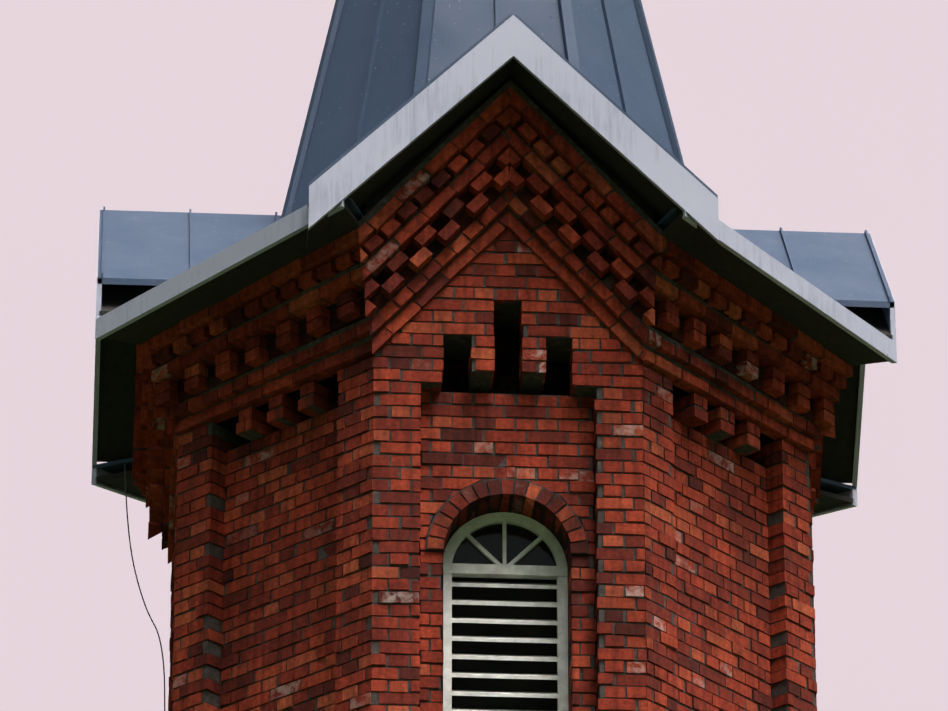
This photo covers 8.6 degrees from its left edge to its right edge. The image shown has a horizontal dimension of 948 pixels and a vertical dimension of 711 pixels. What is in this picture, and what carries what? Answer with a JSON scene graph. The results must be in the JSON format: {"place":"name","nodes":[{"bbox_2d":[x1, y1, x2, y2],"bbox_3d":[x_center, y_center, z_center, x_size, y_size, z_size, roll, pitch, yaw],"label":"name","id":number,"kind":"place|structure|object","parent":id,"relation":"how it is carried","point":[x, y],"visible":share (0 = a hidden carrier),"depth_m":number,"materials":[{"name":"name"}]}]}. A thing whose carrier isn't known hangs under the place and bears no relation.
{"place":"outdoors","nodes":[
{"label":"outdoors","id":0,"kind":"place"},
{"bbox_2d":[0,0,947,710],"label":"sky","id":1,"kind":"structure","parent":0,"point":[799,115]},
{"bbox_2d":[132,79,852,710],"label":"brick wall","id":2,"kind":"structure","parent":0,"point":[304,537],"depth_m":36.05,"materials":[{"name":"red brick"}]},
{"bbox_3d":[0.074,13.405,31.148,3.654,20.757,3.654,2,-27,-3],"label":"tower","id":3,"kind":"object","parent":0,"visible":0},
{"bbox_2d":[124,464,164,710],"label":"hanging wire","id":4,"kind":"object","parent":3,"relation":"attached to","point":[139,585],"visible":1,"depth_m":37.35,"materials":[{"name":"grey metal"}]},
{"bbox_2d":[91,0,896,516],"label":"roof","id":5,"kind":"structure","parent":3,"relation":"on","point":[403,90],"depth_m":37.43,"materials":[{"name":"grey metal"}]},
{"bbox_2d":[441,494,572,710],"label":"belfry windows","id":6,"kind":"structure","parent":3,"relation":"on","point":[505,631],"depth_m":35.62,"materials":[{"name":"white paint"}]}
]}

